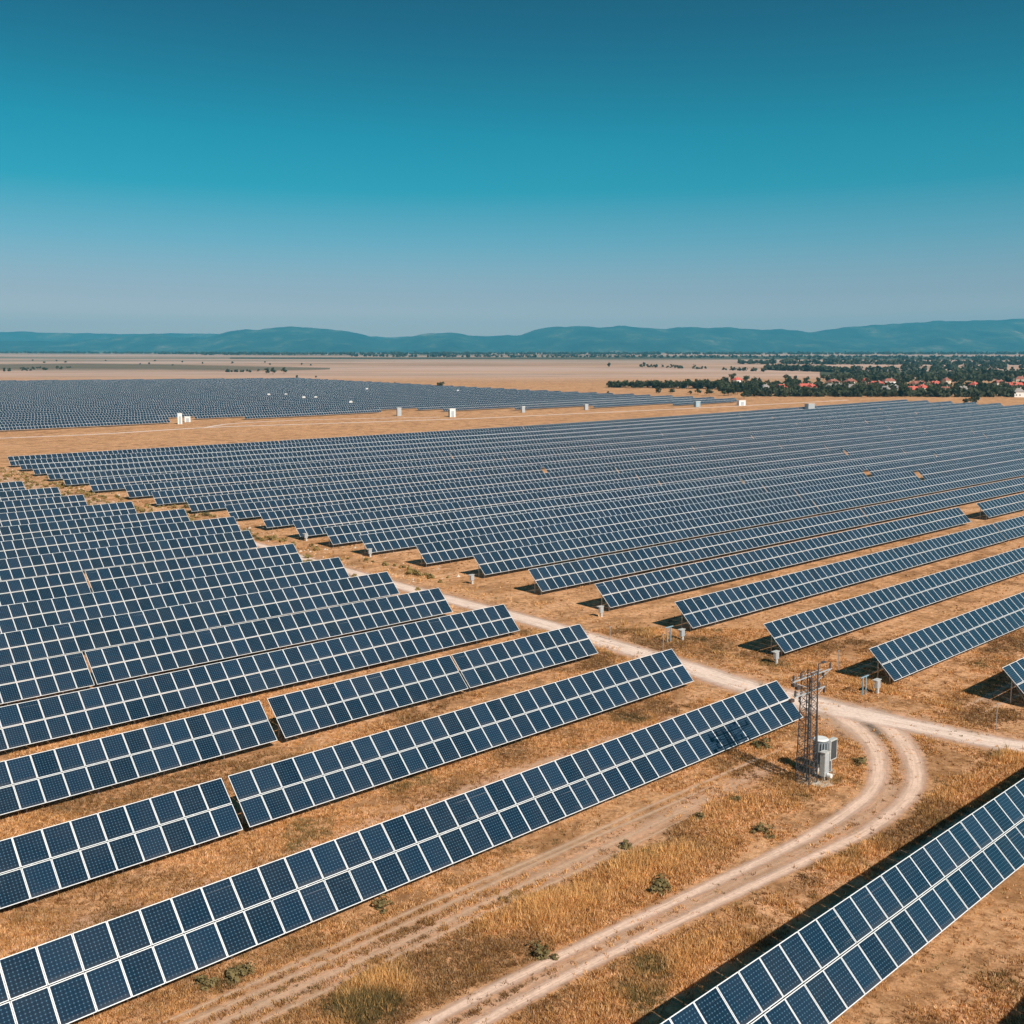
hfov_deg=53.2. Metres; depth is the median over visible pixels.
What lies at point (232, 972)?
weed shrub
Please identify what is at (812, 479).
solar table
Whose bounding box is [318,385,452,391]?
solar table
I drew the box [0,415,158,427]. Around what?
solar table
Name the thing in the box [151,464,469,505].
solar table
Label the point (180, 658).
solar table
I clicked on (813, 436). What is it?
solar table
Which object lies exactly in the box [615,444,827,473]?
solar table
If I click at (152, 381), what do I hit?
solar table
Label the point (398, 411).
transformer kiosk
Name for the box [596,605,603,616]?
combiner box
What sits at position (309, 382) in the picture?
solar table
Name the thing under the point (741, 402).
transformer kiosk
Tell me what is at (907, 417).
solar table
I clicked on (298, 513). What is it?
solar table
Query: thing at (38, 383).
solar table
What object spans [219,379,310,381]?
solar table
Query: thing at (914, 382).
village house
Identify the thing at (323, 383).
solar table
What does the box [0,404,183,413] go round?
solar table
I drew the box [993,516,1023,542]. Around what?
solar table
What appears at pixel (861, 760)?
weed shrub
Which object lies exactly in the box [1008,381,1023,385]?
village house
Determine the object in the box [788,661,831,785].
power pole
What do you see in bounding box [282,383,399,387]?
solar table
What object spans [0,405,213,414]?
solar table
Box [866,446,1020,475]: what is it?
solar table
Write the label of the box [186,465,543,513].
solar table
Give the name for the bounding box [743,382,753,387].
leafy tree
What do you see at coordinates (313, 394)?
solar table
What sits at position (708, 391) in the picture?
lone bush
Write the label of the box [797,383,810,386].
village house
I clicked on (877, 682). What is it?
combiner box
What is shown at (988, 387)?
leafy tree
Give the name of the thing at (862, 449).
solar table
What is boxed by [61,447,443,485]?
solar table
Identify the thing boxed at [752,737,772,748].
weed shrub
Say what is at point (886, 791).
worn verge
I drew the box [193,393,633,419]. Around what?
solar table
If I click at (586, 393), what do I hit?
solar table
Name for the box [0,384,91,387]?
solar table
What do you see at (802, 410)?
solar table
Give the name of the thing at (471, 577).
combiner box
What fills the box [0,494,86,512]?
solar table
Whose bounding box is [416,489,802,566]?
solar table
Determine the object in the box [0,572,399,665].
solar table
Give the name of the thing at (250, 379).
solar table
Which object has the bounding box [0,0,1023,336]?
sky
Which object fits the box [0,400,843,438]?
field road
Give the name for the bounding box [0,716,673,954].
mown strip
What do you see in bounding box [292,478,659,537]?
solar table
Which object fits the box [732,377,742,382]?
village house
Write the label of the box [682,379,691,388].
leafy tree
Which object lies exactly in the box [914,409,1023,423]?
solar table
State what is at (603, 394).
solar table
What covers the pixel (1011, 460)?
solar table
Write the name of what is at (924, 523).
solar table
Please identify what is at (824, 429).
solar table
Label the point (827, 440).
solar table
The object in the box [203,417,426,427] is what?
field road
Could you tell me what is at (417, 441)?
solar table
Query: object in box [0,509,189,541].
solar table
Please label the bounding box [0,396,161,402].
solar table
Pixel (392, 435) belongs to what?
solar table
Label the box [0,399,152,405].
solar table
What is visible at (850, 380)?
village house
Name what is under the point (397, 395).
solar table
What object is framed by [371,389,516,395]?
solar table
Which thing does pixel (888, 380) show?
village house
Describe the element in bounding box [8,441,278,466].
solar table
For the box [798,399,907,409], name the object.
solar table
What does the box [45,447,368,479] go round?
solar table
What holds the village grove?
on the ground at (596, 375)
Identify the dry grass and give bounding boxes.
[0,464,1023,677]
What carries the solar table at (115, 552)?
on the ground at (596, 375)
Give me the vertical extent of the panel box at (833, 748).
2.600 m
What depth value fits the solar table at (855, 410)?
590.99 m
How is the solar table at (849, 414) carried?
on the ground at (596, 375)
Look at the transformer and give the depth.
76.90 m
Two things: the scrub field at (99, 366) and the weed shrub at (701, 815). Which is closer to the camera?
the weed shrub at (701, 815)
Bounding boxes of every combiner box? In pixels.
[368,548,371,556]
[469,574,474,583]
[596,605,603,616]
[677,628,684,639]
[771,650,779,663]
[872,678,881,693]
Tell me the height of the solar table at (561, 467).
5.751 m
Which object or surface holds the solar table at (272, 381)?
on the ground at (596, 375)
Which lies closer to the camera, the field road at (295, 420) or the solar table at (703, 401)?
the field road at (295, 420)
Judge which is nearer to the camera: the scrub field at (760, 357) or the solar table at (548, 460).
the solar table at (548, 460)
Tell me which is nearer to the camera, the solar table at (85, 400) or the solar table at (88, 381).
the solar table at (85, 400)
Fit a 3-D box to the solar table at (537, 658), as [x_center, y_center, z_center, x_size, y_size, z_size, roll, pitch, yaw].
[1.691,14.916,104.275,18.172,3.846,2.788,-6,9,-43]
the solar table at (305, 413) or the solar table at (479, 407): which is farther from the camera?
the solar table at (479, 407)
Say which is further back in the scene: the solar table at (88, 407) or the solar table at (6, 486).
the solar table at (88, 407)
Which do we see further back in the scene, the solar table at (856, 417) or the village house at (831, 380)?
the village house at (831, 380)
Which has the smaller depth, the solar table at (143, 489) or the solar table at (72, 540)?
the solar table at (72, 540)
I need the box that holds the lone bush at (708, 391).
[704,388,712,393]
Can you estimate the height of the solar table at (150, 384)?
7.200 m
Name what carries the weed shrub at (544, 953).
on the ground at (596, 375)
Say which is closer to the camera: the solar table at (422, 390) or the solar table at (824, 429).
the solar table at (824, 429)
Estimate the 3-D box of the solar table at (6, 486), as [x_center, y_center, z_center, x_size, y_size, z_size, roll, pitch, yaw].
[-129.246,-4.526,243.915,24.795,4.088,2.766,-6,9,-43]
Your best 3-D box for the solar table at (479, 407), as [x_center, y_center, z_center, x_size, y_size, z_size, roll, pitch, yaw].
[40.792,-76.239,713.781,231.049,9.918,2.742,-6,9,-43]
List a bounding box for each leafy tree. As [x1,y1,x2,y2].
[676,381,683,388]
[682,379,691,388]
[689,381,698,386]
[707,380,712,387]
[735,384,740,394]
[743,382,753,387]
[834,385,843,394]
[900,386,909,396]
[985,385,993,391]
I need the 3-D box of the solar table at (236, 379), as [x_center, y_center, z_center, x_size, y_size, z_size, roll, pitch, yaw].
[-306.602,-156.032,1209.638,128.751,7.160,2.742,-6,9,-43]
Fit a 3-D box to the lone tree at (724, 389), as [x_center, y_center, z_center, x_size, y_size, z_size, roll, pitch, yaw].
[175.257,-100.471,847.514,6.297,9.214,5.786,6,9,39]
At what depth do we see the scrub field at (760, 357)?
3606.04 m
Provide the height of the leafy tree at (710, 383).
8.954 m
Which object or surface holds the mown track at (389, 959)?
on the mown strip at (584, 859)
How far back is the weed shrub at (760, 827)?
67.63 m
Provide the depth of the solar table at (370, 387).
949.87 m
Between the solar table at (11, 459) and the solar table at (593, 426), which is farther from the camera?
the solar table at (593, 426)
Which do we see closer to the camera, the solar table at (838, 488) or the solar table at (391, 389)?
the solar table at (838, 488)
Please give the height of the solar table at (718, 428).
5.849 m
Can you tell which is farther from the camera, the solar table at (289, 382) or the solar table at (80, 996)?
the solar table at (289, 382)
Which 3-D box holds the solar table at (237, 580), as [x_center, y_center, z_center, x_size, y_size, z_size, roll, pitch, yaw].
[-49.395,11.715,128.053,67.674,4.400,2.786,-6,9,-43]
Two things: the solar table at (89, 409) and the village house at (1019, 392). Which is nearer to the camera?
the solar table at (89, 409)
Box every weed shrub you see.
[195,974,219,991]
[221,962,255,984]
[372,894,392,913]
[530,940,559,960]
[618,839,632,849]
[645,885,664,894]
[652,873,671,892]
[693,812,705,819]
[730,795,740,800]
[750,822,773,833]
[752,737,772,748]
[764,834,774,838]
[851,756,867,765]
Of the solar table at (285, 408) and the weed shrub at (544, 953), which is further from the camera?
the solar table at (285, 408)
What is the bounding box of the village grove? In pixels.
[608,368,1023,396]
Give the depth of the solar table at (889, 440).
403.42 m
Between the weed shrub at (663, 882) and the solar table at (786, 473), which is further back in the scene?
the solar table at (786, 473)
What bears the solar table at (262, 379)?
on the ground at (596, 375)
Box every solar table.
[0,382,48,383]
[0,383,67,384]
[0,383,93,385]
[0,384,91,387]
[0,385,97,387]
[0,395,158,401]
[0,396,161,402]
[0,397,169,405]
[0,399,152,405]
[0,400,163,407]
[0,401,181,408]
[0,403,184,410]
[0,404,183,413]
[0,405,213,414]
[0,407,209,416]
[0,408,222,421]
[0,409,240,422]
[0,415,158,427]
[0,417,170,430]
[0,481,25,491]
[0,487,60,500]
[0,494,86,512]
[0,501,136,526]
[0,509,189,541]
[0,516,240,558]
[0,530,257,580]
[0,557,348,633]
[0,571,90,605]
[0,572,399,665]
[0,604,519,752]
[0,652,93,704]
[0,680,802,1023]
[0,700,276,814]
[0,778,242,908]
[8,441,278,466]
[10,384,80,386]
[11,382,70,383]
[18,441,330,470]
[21,380,92,381]
[31,444,352,475]
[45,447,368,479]
[47,380,117,382]
[50,380,139,382]
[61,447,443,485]
[71,380,168,382]
[82,380,196,382]
[85,543,302,592]
[85,588,452,686]
[88,452,452,492]
[92,381,217,384]
[94,381,205,384]
[98,382,219,386]
[105,383,232,386]
[109,380,195,382]
[109,382,220,385]
[124,455,504,497]
[140,378,223,380]
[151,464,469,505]
[154,392,355,400]
[160,390,316,396]
[163,391,320,398]
[163,393,361,401]
[181,394,369,403]
[184,396,396,406]
[185,395,379,403]
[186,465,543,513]
[188,378,255,379]
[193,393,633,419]
[197,378,303,381]
[210,398,422,408]
[212,378,279,380]
[214,397,411,407]
[218,378,311,381]
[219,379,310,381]
[221,379,336,382]
[222,399,434,411]
[225,466,618,521]
[228,649,692,830]
[231,379,327,381]
[234,380,351,383]
[242,400,441,412]
[243,407,380,418]
[244,380,343,382]
[251,381,361,384]
[256,381,371,385]
[260,472,638,529]
[265,382,378,385]
[265,382,388,386]
[267,655,467,741]
[279,426,523,447]
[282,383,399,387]
[284,383,410,387]
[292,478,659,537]
[297,384,420,387]
[307,385,441,390]
[312,384,430,388]
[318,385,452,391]
[322,386,464,392]
[324,476,742,547]
[331,427,546,446]
[339,387,476,393]
[354,426,614,451]
[356,387,490,393]
[359,481,767,552]
[363,388,503,394]
[368,432,597,453]
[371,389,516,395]
[382,389,529,396]
[398,390,547,397]
[414,391,560,398]
[416,394,649,409]
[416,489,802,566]
[424,391,578,400]
[435,392,596,401]
[441,395,672,410]
[442,431,662,454]
[443,393,612,403]
[450,433,702,457]
[452,624,597,690]
[467,444,693,472]
[473,499,820,577]
[502,434,752,461]
[513,396,693,410]
[523,416,678,431]
[528,508,870,594]
[543,442,780,471]
[548,414,739,432]
[591,397,714,407]
[595,421,741,434]
[595,507,970,610]
[613,415,771,431]
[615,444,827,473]
[635,449,845,480]
[657,449,904,484]
[660,421,796,435]
[661,778,1023,1023]
[671,398,736,404]
[675,524,1005,631]
[679,407,797,420]
[691,426,890,449]
[700,419,867,437]
[739,404,871,416]
[739,451,935,484]
[740,412,856,425]
[751,419,916,439]
[760,468,866,491]
[764,547,1023,655]
[772,407,879,417]
[778,428,925,448]
[794,410,915,424]
[794,471,920,499]
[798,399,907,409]
[811,463,1023,514]
[824,429,973,449]
[843,433,986,455]
[856,405,940,414]
[860,477,1023,524]
[865,410,971,422]
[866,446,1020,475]
[869,592,1023,684]
[871,400,928,407]
[880,401,952,410]
[887,414,1019,430]
[902,434,1023,453]
[914,403,1002,413]
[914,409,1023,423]
[917,454,1023,480]
[923,417,1023,432]
[933,439,1023,456]
[940,402,977,408]
[968,404,1023,413]
[971,423,1023,433]
[976,493,1023,518]
[983,428,1023,437]
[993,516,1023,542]
[1002,657,1023,702]
[1014,445,1023,453]
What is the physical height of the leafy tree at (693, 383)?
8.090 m
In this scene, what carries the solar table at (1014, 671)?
on the ground at (596, 375)
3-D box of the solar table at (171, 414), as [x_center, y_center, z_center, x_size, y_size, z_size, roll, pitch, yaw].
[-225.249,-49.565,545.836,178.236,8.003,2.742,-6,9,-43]
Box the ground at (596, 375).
[0,353,1023,1023]
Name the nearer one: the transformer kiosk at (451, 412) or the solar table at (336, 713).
the solar table at (336, 713)
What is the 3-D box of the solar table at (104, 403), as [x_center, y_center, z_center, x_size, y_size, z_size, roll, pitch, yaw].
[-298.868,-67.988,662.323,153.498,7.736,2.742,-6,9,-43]
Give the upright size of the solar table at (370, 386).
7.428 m
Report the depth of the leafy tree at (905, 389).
832.65 m
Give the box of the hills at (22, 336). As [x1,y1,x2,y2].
[0,331,518,341]
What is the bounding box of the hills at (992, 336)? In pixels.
[0,319,1023,352]
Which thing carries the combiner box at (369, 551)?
on the ground at (596, 375)
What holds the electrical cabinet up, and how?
on the concrete pad
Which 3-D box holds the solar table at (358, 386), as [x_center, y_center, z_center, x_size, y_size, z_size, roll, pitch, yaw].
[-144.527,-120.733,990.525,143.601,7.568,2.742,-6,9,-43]
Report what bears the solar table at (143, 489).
on the ground at (596, 375)
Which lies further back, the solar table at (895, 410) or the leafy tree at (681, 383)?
the leafy tree at (681, 383)
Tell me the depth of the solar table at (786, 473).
296.19 m
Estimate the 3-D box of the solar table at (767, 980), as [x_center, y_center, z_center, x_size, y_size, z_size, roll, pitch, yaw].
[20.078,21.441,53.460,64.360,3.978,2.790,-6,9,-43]
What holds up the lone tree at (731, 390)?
on the ground at (596, 375)
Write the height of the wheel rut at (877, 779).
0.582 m
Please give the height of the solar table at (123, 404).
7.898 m
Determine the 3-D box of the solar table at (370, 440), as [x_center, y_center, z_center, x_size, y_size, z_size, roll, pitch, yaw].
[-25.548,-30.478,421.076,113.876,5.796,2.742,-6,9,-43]
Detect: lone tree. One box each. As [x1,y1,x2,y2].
[720,385,727,393]
[726,387,736,393]
[968,395,979,401]
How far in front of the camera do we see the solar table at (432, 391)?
877.40 m
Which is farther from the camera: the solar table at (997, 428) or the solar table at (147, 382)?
the solar table at (147, 382)
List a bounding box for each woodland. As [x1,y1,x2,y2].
[0,351,1023,371]
[639,356,1023,373]
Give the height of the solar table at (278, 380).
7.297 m
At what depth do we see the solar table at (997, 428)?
470.74 m
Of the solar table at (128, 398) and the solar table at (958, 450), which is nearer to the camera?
the solar table at (958, 450)
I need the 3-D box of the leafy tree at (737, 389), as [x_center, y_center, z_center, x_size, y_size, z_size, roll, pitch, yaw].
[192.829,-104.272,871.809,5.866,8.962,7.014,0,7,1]
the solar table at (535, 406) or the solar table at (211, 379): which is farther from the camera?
the solar table at (211, 379)
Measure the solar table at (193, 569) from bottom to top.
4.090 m
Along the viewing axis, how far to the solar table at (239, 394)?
817.84 m
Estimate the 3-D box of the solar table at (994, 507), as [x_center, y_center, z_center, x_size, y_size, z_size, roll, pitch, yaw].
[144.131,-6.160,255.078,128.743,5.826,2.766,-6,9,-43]
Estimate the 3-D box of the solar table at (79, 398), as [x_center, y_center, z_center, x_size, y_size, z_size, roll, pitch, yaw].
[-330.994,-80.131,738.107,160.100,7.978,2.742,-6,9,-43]
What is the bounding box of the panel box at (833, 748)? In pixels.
[829,737,836,770]
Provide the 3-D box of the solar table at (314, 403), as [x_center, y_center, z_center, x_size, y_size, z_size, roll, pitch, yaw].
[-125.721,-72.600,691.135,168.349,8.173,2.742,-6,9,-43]
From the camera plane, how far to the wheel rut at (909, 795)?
61.43 m
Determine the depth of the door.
77.84 m
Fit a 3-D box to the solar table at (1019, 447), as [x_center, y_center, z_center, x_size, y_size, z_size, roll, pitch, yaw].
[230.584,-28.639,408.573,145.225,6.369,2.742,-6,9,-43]
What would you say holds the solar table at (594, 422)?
on the ground at (596, 375)
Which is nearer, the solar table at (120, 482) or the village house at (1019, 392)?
the solar table at (120, 482)
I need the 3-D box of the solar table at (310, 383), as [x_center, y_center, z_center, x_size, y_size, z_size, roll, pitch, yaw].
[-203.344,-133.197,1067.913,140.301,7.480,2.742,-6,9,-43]
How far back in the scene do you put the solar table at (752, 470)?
294.53 m
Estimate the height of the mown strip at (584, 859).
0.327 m
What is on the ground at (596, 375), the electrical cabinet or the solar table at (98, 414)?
the solar table at (98, 414)
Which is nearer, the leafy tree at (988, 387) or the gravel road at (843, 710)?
the gravel road at (843, 710)
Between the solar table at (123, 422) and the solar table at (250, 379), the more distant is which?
the solar table at (250, 379)
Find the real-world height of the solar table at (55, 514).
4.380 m
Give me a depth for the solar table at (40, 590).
136.40 m
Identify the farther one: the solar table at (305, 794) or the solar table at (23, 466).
the solar table at (23, 466)
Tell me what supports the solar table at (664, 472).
on the ground at (596, 375)
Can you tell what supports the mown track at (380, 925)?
on the ground at (596, 375)
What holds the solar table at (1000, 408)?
on the ground at (596, 375)
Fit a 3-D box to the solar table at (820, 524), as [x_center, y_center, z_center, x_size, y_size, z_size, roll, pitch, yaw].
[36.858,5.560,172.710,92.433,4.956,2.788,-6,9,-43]
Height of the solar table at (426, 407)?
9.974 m
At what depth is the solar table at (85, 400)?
715.14 m
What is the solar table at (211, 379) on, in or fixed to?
on the ground at (596, 375)
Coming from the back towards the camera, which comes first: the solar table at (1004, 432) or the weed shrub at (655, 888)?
the solar table at (1004, 432)
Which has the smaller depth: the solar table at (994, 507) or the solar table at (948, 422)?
the solar table at (994, 507)
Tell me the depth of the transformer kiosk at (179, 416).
531.59 m
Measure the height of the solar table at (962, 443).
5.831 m
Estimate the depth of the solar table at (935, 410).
634.90 m
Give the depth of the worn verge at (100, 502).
248.49 m
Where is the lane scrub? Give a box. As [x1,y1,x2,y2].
[0,467,449,590]
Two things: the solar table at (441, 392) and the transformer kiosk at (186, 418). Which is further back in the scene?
the solar table at (441, 392)
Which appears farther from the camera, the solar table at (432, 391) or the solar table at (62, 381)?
the solar table at (62, 381)
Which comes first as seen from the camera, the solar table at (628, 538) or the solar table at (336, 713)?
the solar table at (336, 713)
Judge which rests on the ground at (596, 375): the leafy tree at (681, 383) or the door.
the leafy tree at (681, 383)
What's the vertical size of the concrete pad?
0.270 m
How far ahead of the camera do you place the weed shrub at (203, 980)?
50.40 m
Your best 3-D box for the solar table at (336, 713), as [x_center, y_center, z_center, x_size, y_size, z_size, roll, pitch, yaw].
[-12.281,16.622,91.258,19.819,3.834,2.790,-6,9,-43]
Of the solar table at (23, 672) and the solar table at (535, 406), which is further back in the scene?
the solar table at (535, 406)
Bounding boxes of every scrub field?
[0,364,329,369]
[230,356,1019,359]
[820,371,951,374]
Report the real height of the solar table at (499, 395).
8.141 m
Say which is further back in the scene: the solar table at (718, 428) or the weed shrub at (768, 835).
the solar table at (718, 428)
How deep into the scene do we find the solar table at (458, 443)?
388.47 m
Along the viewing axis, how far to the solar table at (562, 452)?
364.65 m
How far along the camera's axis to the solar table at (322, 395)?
766.16 m
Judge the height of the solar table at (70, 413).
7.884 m
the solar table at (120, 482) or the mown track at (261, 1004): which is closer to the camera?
the mown track at (261, 1004)
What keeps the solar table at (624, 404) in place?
on the ground at (596, 375)
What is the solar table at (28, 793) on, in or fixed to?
on the ground at (596, 375)
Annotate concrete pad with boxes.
[795,769,834,787]
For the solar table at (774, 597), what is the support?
on the ground at (596, 375)
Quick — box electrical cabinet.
[819,750,832,779]
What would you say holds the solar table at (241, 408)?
on the ground at (596, 375)
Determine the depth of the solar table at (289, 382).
1089.10 m
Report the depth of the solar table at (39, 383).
1048.11 m
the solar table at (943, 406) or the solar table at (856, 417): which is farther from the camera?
the solar table at (943, 406)
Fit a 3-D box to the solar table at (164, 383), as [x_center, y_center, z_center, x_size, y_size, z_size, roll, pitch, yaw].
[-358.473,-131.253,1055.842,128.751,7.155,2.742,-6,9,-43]
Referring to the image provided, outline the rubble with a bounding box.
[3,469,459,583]
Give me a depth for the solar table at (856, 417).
548.66 m
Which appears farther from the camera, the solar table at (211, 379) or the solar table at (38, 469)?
the solar table at (211, 379)
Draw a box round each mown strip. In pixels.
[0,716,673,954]
[212,760,783,1023]
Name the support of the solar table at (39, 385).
on the ground at (596, 375)
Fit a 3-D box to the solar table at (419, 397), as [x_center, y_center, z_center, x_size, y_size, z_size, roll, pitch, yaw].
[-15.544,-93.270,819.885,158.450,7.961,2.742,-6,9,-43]
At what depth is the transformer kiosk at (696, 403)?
688.98 m
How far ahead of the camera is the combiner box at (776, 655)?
107.48 m
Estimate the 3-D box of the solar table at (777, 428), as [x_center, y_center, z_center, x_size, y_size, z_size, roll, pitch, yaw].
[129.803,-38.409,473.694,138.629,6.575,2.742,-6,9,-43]
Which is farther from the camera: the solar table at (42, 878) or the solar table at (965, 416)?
the solar table at (965, 416)
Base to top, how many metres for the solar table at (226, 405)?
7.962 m
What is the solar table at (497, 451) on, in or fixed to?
on the ground at (596, 375)
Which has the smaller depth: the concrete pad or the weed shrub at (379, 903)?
the weed shrub at (379, 903)
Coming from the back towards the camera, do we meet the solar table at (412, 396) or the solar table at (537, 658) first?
the solar table at (412, 396)
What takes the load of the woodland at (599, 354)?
on the ground at (596, 375)
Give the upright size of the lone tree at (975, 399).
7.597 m
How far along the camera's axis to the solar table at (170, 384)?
1022.60 m
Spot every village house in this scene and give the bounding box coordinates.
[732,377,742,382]
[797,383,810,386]
[826,378,839,383]
[843,378,857,383]
[882,378,895,382]
[909,380,925,384]
[942,377,950,382]
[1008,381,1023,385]
[1011,387,1023,396]
[1015,376,1023,381]
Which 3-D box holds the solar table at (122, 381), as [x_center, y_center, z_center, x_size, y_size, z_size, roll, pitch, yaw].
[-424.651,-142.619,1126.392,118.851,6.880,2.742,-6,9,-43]
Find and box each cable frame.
[665,625,672,642]
[860,675,868,694]
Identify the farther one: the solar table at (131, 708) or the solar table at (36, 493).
the solar table at (36, 493)
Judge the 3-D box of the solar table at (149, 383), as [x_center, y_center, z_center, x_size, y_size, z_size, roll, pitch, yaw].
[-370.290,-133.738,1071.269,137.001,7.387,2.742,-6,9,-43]
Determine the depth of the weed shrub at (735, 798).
72.67 m
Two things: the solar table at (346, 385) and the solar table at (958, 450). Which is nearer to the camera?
the solar table at (958, 450)
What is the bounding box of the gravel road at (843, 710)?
[239,540,1023,751]
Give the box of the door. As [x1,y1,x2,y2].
[831,740,836,759]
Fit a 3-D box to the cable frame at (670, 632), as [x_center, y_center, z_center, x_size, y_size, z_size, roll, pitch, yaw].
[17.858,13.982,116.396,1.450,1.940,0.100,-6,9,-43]
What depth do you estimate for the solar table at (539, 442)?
390.66 m
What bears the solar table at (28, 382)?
on the ground at (596, 375)
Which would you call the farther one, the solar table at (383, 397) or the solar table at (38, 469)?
the solar table at (383, 397)
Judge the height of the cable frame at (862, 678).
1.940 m
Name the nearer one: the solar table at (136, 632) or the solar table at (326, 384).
the solar table at (136, 632)
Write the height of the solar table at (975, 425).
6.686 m
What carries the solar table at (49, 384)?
on the ground at (596, 375)
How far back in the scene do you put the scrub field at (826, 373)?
1615.77 m
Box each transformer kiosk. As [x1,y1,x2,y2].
[177,413,181,423]
[184,416,190,421]
[396,408,400,415]
[448,408,455,416]
[693,401,700,406]
[736,400,745,405]
[805,404,814,411]
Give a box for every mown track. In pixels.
[159,744,791,1023]
[183,783,717,1023]
[217,800,706,1023]
[254,817,687,1023]
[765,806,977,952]
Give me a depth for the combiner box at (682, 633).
116.83 m
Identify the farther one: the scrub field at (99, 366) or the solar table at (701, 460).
the scrub field at (99, 366)
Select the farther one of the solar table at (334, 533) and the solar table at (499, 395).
the solar table at (499, 395)
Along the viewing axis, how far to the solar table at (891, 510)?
226.72 m
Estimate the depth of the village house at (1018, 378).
1164.85 m
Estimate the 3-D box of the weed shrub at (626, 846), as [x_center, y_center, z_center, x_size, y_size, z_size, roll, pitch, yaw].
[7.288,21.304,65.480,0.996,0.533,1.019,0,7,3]
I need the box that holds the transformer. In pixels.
[812,735,829,773]
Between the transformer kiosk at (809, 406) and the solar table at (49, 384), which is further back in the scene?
the solar table at (49, 384)
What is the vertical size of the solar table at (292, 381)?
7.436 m
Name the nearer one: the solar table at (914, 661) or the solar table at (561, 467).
the solar table at (914, 661)
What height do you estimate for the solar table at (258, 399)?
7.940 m
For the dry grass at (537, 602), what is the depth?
144.26 m
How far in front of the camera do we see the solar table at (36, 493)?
235.43 m
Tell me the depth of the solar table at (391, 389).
919.22 m
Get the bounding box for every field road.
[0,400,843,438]
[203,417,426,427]
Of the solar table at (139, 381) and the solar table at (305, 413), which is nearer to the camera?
the solar table at (305, 413)
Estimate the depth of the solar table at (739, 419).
504.90 m
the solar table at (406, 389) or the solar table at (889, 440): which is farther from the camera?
the solar table at (406, 389)
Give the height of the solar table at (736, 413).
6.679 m
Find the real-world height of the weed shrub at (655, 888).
0.622 m
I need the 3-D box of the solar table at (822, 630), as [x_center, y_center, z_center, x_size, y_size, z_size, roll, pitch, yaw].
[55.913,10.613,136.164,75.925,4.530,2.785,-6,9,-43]
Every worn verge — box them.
[0,477,268,545]
[453,703,894,1023]
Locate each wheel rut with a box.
[416,714,887,1023]
[470,707,925,1023]
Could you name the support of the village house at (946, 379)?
on the ground at (596, 375)
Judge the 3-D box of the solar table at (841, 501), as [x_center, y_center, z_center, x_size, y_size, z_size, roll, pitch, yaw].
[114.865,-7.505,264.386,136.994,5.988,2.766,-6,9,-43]
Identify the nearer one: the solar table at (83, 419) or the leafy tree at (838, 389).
the solar table at (83, 419)
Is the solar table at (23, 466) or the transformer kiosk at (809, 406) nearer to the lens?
the solar table at (23, 466)
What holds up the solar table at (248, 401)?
on the ground at (596, 375)
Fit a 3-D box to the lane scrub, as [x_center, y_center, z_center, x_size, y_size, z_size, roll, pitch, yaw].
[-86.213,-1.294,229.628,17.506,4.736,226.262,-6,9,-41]
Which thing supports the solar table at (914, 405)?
on the ground at (596, 375)
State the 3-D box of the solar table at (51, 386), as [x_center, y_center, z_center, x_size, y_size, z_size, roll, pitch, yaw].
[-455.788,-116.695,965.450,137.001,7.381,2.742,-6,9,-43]
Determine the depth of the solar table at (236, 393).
837.41 m
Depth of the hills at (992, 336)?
13104.80 m
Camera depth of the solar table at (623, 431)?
466.66 m
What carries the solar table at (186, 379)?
on the ground at (596, 375)
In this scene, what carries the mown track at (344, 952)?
on the ground at (596, 375)
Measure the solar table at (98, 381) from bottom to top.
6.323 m
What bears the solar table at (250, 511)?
on the ground at (596, 375)
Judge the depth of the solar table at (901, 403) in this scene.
688.44 m

